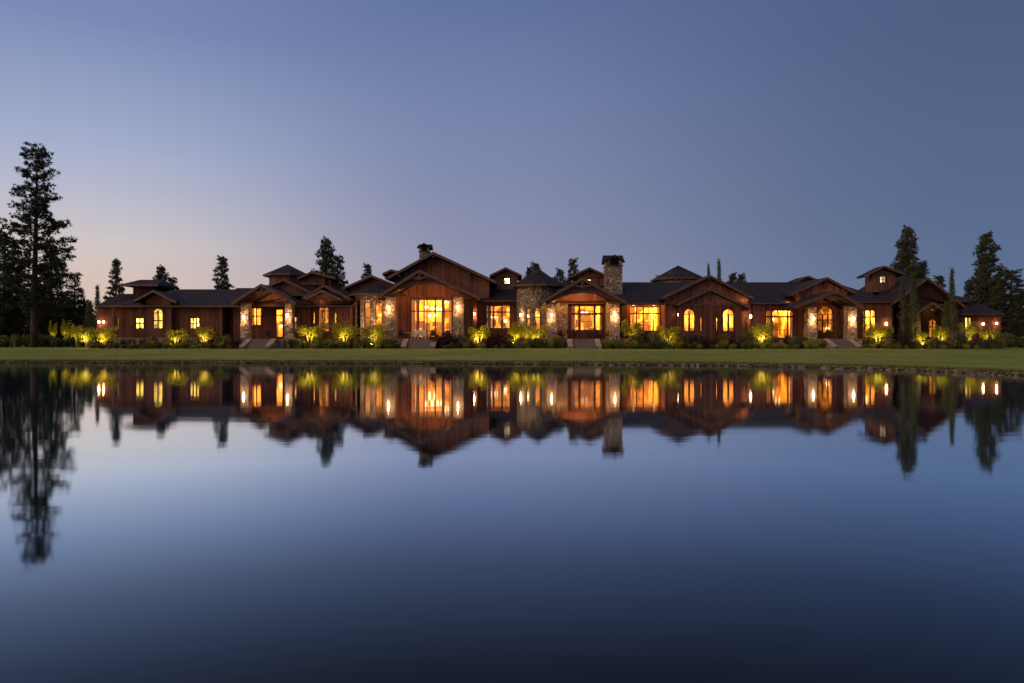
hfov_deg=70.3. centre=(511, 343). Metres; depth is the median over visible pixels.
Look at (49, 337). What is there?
shrub
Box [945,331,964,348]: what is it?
grass clump
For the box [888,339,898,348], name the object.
shrub
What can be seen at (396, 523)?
pond water
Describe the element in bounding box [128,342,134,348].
shrub
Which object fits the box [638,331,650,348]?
shrub
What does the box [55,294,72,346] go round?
pine tree
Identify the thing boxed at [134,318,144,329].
window
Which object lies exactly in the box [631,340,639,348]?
shrub
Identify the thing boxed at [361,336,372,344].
shrub
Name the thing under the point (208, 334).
ornamental tree
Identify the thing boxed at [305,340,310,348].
shrub
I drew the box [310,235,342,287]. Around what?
pine tree
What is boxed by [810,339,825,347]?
shrub
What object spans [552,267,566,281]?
pine tree
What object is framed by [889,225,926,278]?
pine tree
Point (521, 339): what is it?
shrub
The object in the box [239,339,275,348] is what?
stone steps
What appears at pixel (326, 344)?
shrub
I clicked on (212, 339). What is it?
shrub
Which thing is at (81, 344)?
shrub
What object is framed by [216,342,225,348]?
shrub
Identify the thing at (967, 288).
pine tree
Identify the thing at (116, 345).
shrub
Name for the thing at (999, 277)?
pine tree
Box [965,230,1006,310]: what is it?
pine tree
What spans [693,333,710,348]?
grass clump
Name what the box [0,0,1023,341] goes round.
sky
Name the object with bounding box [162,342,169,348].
shrub
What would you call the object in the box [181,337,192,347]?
shrub
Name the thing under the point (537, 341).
shrub
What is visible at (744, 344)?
shrub
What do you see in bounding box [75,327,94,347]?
ornamental tree
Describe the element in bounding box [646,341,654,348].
shrub
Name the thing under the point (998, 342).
shrub
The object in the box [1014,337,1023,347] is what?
shrub
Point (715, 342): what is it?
shrub
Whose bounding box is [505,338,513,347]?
shrub
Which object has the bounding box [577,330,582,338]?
patio chair
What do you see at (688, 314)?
window
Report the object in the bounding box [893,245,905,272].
pine tree
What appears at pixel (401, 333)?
patio chair
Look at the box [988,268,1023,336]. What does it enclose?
pine tree
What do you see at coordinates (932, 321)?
glass door
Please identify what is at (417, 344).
stone steps
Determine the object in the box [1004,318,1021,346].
pine tree
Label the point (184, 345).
shrub
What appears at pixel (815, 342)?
shrub
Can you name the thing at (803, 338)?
shrub
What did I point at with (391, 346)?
shrub
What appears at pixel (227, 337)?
shrub
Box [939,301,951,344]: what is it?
poplar tree
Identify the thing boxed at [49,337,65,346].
shrub
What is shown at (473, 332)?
ornamental tree
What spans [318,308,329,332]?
window
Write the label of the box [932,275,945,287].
pine tree
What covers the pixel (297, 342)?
shrub
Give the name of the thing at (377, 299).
window
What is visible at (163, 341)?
shrub
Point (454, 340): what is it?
shrub
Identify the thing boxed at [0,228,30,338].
pine tree
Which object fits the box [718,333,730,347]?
shrub
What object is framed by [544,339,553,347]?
shrub
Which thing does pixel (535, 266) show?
pine tree
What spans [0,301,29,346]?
pine tree
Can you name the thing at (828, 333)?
patio chair
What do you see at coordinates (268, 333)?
patio chair
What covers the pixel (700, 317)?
window
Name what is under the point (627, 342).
shrub
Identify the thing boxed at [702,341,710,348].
shrub
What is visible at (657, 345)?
shrub
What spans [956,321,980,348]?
shrub
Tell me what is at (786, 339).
shrub
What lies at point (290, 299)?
mansion
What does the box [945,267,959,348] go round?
poplar tree
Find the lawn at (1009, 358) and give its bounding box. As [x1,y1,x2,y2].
[0,345,1023,375]
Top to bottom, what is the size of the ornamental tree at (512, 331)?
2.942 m
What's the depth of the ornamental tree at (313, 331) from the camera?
80.01 m
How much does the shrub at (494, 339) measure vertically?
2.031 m
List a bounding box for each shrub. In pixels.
[0,335,10,346]
[0,339,12,346]
[10,333,21,346]
[19,334,29,346]
[23,338,38,346]
[38,333,49,346]
[41,335,53,346]
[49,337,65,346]
[62,338,72,346]
[69,338,78,346]
[74,336,88,346]
[92,343,104,348]
[112,341,120,348]
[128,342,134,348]
[138,337,148,347]
[144,339,154,348]
[155,342,163,348]
[159,337,172,347]
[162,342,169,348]
[180,343,188,348]
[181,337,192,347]
[196,335,210,346]
[199,341,208,348]
[204,331,215,347]
[213,336,224,344]
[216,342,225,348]
[222,334,230,347]
[227,336,241,348]
[288,339,295,348]
[292,339,303,348]
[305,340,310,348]
[309,343,316,348]
[312,337,322,343]
[316,341,323,348]
[322,339,331,348]
[333,340,343,348]
[353,336,361,348]
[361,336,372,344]
[366,341,376,348]
[376,336,386,347]
[381,338,396,347]
[387,343,396,348]
[429,334,440,347]
[436,331,452,346]
[436,334,451,348]
[449,343,456,348]
[451,335,459,347]
[462,341,469,347]
[465,339,475,347]
[478,338,489,346]
[486,331,502,347]
[496,329,509,340]
[498,337,506,347]
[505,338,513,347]
[513,335,527,346]
[514,341,526,347]
[515,344,524,347]
[525,338,547,347]
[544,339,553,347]
[552,334,565,347]
[601,339,614,348]
[614,341,621,348]
[623,339,633,348]
[629,331,646,348]
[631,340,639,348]
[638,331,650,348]
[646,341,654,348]
[648,330,663,348]
[654,340,661,348]
[659,341,671,348]
[668,340,680,348]
[677,340,685,348]
[690,341,697,348]
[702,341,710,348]
[712,338,720,344]
[716,344,723,348]
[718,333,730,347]
[719,340,728,348]
[741,341,751,348]
[750,342,761,348]
[760,341,771,348]
[783,335,791,344]
[797,336,807,348]
[801,340,812,348]
[810,339,821,348]
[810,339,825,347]
[866,338,878,346]
[877,339,889,343]
[882,341,893,347]
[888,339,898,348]
[893,331,913,348]
[907,340,926,348]
[950,338,956,348]
[970,336,981,348]
[993,332,1006,347]
[1004,334,1017,347]
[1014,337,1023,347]
[1017,336,1023,346]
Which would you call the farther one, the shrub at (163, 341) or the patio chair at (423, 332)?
the patio chair at (423, 332)
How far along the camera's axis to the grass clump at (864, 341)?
80.52 m
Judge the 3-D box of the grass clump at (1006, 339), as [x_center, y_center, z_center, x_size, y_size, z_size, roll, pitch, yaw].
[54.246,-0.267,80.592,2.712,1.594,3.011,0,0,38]
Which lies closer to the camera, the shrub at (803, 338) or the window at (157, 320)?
the shrub at (803, 338)
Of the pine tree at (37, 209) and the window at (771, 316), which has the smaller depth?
the window at (771, 316)
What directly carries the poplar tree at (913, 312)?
on the lawn at (1009, 358)
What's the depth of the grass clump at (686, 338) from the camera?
79.39 m
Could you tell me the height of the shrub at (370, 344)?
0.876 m
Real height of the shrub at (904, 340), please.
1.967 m
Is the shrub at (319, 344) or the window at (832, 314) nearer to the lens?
the shrub at (319, 344)
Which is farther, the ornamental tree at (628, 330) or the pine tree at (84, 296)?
the pine tree at (84, 296)
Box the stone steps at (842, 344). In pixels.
[824,339,861,348]
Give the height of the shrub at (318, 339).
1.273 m
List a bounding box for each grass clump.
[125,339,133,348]
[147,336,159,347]
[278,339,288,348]
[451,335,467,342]
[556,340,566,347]
[679,332,696,347]
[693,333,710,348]
[732,330,754,348]
[768,336,782,344]
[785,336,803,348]
[862,337,869,345]
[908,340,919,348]
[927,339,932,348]
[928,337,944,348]
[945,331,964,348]
[947,328,972,348]
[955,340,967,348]
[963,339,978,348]
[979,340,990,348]
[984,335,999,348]
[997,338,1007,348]
[999,334,1015,348]
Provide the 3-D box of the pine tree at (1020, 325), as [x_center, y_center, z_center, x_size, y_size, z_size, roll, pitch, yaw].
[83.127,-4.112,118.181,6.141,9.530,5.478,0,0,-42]
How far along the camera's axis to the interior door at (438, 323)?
94.40 m
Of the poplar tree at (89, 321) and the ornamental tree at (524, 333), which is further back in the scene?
the poplar tree at (89, 321)
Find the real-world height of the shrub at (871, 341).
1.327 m
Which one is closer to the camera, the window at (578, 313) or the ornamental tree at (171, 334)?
the ornamental tree at (171, 334)
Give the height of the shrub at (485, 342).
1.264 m
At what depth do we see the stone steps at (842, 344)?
78.41 m
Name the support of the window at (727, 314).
in the mansion
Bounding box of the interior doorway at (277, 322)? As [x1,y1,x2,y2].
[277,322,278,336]
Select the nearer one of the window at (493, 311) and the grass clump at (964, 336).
the grass clump at (964, 336)
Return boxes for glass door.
[276,309,282,337]
[929,319,936,337]
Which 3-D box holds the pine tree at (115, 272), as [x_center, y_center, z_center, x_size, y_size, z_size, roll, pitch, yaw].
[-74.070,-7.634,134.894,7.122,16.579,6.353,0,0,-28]
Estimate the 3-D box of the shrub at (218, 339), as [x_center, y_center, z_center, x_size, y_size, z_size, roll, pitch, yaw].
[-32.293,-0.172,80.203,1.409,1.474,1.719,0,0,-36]
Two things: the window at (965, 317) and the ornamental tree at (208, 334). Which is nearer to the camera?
the ornamental tree at (208, 334)
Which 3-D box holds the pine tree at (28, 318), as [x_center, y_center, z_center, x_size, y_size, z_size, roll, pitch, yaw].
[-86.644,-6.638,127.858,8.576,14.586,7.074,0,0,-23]
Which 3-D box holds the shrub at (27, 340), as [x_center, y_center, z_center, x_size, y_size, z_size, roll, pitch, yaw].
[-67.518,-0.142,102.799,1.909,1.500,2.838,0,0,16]
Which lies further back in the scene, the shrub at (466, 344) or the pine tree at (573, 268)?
the pine tree at (573, 268)
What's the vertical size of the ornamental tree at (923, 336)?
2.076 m
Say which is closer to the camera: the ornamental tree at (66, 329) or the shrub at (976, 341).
the shrub at (976, 341)
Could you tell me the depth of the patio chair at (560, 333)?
82.78 m
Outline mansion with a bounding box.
[95,243,1004,348]
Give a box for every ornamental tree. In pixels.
[48,321,57,336]
[60,319,70,338]
[69,324,83,347]
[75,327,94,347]
[90,325,118,347]
[164,328,188,348]
[193,326,215,348]
[296,323,326,343]
[329,320,359,341]
[359,323,389,346]
[467,325,491,347]
[508,322,525,340]
[516,322,538,340]
[526,325,547,339]
[619,319,644,337]
[654,325,680,348]
[747,323,776,348]
[862,322,893,343]
[914,331,927,348]
[932,325,949,340]
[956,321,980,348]
[978,327,998,348]
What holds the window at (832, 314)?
in the mansion
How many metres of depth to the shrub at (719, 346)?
78.04 m
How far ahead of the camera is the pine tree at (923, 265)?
149.49 m
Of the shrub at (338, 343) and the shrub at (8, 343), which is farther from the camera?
the shrub at (8, 343)
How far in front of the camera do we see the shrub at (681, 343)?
78.72 m
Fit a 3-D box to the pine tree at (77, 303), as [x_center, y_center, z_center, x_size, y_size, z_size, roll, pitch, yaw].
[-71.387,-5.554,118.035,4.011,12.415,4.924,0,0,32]
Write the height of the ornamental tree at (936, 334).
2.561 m
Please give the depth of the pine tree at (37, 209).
99.45 m
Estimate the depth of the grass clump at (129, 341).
78.75 m
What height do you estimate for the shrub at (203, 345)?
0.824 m
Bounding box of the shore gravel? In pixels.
[19,361,1017,375]
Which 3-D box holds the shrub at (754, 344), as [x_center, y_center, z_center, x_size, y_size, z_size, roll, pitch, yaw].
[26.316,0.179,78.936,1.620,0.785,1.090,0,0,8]
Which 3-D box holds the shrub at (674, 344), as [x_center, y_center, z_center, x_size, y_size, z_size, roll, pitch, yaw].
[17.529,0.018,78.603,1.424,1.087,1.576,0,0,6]
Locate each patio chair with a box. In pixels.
[265,330,270,338]
[399,330,405,338]
[411,330,417,338]
[421,330,428,338]
[558,330,564,338]
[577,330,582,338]
[587,330,593,335]
[595,330,602,338]
[818,330,825,338]
[826,330,831,338]
[838,330,842,338]
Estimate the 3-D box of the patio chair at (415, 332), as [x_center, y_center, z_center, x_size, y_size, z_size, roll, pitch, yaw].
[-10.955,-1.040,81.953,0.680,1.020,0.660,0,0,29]
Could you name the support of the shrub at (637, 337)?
on the lawn at (1009, 358)
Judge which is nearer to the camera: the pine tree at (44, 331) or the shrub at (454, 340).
the shrub at (454, 340)
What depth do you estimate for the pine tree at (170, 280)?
149.59 m
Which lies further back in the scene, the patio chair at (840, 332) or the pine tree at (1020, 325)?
the pine tree at (1020, 325)
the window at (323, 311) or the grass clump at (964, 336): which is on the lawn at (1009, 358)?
the grass clump at (964, 336)
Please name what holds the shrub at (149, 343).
on the lawn at (1009, 358)
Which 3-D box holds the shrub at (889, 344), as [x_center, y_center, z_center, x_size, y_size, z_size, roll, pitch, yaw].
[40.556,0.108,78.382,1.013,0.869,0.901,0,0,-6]
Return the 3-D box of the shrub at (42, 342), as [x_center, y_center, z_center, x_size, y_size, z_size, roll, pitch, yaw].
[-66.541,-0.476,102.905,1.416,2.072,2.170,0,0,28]
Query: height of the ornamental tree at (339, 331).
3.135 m
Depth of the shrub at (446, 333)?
78.78 m
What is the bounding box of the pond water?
[0,363,1023,682]
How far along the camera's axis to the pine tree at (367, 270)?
149.54 m
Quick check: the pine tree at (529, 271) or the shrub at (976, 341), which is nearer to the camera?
the shrub at (976, 341)
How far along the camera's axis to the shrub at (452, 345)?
78.29 m
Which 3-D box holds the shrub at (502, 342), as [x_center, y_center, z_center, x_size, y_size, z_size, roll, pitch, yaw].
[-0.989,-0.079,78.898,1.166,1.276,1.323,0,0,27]
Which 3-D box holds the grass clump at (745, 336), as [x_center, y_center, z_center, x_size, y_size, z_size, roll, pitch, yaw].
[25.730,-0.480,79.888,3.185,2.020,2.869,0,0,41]
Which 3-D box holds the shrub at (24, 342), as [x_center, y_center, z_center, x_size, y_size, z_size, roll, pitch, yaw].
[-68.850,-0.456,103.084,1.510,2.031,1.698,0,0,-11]
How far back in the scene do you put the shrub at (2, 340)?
104.12 m
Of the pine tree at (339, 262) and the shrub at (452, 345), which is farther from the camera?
the pine tree at (339, 262)
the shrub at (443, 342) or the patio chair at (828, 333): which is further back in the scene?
the patio chair at (828, 333)
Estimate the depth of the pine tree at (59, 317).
112.76 m
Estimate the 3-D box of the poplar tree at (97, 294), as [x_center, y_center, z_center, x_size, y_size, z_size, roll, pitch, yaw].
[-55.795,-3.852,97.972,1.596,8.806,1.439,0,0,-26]
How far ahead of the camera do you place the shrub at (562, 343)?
78.80 m
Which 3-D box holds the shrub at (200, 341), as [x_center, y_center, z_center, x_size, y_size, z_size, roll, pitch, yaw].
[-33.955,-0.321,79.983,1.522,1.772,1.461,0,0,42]
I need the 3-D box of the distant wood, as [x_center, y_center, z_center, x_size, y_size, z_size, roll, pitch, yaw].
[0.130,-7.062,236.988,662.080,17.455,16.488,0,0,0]
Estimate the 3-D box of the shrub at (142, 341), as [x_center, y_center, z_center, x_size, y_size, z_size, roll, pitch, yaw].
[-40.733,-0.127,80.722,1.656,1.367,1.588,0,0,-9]
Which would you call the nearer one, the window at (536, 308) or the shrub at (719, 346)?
the shrub at (719, 346)
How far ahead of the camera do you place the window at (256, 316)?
84.66 m
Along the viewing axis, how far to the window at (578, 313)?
85.06 m
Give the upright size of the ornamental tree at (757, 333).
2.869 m
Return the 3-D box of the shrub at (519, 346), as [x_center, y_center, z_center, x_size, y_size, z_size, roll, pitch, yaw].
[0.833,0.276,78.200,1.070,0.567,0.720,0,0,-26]
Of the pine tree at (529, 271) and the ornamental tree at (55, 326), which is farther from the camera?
the pine tree at (529, 271)
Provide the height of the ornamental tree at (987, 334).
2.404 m
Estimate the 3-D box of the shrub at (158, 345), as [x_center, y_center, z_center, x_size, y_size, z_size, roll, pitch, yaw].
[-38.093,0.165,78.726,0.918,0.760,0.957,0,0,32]
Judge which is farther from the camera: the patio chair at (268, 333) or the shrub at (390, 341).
the patio chair at (268, 333)
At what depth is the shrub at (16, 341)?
101.92 m
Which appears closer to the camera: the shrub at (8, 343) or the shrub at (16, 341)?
the shrub at (16, 341)
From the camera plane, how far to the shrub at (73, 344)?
105.23 m
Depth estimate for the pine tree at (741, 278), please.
169.63 m
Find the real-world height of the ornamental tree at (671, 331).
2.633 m
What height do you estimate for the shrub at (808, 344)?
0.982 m
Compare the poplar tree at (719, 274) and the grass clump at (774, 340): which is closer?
the grass clump at (774, 340)
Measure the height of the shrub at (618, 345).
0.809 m
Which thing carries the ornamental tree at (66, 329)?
on the lawn at (1009, 358)
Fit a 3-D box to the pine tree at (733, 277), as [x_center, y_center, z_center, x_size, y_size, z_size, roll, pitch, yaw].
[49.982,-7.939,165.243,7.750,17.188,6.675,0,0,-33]
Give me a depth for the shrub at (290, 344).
78.99 m
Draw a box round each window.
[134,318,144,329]
[151,308,162,329]
[188,318,199,329]
[252,308,260,325]
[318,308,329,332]
[357,299,359,335]
[364,299,370,329]
[376,299,382,335]
[411,297,451,337]
[486,305,509,329]
[535,308,540,330]
[570,305,603,331]
[630,307,659,331]
[683,309,695,332]
[700,317,701,331]
[722,309,734,332]
[765,310,793,338]
[817,306,834,333]
[861,310,875,338]
[965,317,971,327]
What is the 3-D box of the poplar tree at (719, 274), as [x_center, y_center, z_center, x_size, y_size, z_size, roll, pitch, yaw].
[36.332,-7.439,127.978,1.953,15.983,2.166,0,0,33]
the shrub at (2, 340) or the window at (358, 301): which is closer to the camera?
the window at (358, 301)
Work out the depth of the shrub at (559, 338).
79.09 m
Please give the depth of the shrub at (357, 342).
78.20 m
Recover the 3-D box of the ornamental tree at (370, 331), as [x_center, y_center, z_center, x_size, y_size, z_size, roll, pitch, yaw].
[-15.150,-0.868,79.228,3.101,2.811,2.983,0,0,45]
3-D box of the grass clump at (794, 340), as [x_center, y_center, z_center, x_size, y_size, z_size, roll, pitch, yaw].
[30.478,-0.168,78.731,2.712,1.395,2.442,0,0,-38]
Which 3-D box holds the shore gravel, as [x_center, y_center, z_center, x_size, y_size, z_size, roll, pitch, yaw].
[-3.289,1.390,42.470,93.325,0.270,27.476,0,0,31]
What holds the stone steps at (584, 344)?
on the lawn at (1009, 358)
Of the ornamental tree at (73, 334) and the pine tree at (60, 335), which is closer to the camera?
the ornamental tree at (73, 334)
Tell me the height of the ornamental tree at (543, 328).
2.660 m
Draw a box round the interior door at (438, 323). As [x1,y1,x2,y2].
[437,322,440,335]
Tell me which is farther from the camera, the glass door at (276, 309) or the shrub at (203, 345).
the glass door at (276, 309)
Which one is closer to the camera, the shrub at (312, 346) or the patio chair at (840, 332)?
the shrub at (312, 346)
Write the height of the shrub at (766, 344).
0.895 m
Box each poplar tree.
[79,301,96,345]
[92,284,101,339]
[707,263,709,275]
[716,256,721,280]
[896,273,907,348]
[906,272,920,348]
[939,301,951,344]
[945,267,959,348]
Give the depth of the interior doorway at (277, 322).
92.51 m
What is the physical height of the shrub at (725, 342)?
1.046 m
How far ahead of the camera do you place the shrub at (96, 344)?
78.43 m
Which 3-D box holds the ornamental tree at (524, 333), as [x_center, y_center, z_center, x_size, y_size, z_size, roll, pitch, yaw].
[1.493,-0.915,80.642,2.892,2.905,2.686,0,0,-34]
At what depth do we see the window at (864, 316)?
84.66 m
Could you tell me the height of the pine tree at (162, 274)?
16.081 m
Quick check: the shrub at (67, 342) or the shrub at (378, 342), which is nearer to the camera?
the shrub at (378, 342)
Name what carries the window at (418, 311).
in the mansion
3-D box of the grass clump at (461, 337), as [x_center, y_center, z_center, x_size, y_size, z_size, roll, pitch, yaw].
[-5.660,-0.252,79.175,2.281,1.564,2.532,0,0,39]
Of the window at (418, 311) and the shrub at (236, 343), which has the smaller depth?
the shrub at (236, 343)
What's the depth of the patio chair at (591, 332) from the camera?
80.99 m
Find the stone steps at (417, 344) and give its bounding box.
[401,339,436,348]
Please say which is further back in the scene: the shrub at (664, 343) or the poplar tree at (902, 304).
the poplar tree at (902, 304)
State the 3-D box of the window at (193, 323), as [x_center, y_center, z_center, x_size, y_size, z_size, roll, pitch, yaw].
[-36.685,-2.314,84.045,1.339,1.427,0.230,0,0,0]
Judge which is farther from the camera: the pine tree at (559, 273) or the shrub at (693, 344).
the pine tree at (559, 273)
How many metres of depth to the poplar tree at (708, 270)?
124.92 m
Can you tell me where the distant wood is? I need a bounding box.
[0,301,1020,339]
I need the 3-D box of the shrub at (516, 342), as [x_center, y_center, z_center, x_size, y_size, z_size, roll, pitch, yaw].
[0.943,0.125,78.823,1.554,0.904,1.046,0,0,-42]
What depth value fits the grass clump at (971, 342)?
78.84 m
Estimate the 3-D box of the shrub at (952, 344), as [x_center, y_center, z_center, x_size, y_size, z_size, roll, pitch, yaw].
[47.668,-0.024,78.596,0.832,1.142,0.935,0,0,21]
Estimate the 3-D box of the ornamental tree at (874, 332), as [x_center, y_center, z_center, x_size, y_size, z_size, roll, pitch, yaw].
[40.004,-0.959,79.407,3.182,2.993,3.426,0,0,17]
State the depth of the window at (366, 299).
84.02 m
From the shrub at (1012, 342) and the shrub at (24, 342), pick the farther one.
the shrub at (24, 342)
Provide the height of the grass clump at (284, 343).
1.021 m
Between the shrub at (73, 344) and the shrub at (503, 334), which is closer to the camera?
the shrub at (503, 334)
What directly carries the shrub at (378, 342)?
on the lawn at (1009, 358)
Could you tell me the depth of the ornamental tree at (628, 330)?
80.08 m
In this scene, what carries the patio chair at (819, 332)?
on the mansion
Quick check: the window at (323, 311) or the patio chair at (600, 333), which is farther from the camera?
the window at (323, 311)
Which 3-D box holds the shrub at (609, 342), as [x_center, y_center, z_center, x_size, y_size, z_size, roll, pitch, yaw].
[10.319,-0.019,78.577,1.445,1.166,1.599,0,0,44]
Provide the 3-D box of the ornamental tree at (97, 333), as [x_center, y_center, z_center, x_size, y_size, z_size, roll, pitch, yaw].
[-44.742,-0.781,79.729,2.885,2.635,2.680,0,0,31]
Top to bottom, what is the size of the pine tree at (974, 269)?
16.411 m
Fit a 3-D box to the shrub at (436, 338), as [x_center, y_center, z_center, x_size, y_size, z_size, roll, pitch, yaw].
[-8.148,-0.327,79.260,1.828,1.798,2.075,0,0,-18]
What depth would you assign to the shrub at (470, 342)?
78.92 m
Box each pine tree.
[0,140,78,346]
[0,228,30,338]
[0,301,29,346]
[10,270,38,346]
[21,246,81,346]
[38,304,61,346]
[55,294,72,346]
[59,272,85,346]
[75,288,85,346]
[80,299,96,346]
[93,257,125,317]
[151,264,169,290]
[167,276,177,290]
[211,255,233,288]
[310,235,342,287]
[333,254,348,287]
[361,263,372,278]
[523,266,532,277]
[530,261,541,272]
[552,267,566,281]
[567,257,579,281]
[727,271,740,281]
[737,273,746,281]
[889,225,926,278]
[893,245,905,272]
[917,260,929,276]
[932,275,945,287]
[963,279,973,296]
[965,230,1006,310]
[970,261,1001,325]
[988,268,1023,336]
[992,276,1009,325]
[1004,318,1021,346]
[1006,290,1023,346]
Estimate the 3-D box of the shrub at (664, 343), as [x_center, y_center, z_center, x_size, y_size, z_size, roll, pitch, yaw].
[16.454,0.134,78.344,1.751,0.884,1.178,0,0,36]
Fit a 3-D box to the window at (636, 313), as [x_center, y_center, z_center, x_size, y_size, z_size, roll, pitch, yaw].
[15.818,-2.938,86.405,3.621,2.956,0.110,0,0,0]
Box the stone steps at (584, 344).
[567,339,601,348]
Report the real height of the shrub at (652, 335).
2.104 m
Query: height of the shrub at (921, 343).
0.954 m
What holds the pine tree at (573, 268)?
on the lawn at (1009, 358)
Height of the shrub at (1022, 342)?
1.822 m
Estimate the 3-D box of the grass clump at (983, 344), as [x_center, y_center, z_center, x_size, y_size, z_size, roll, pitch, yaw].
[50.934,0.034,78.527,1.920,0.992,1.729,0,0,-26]
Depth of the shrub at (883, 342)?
79.72 m
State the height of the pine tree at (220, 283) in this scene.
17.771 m

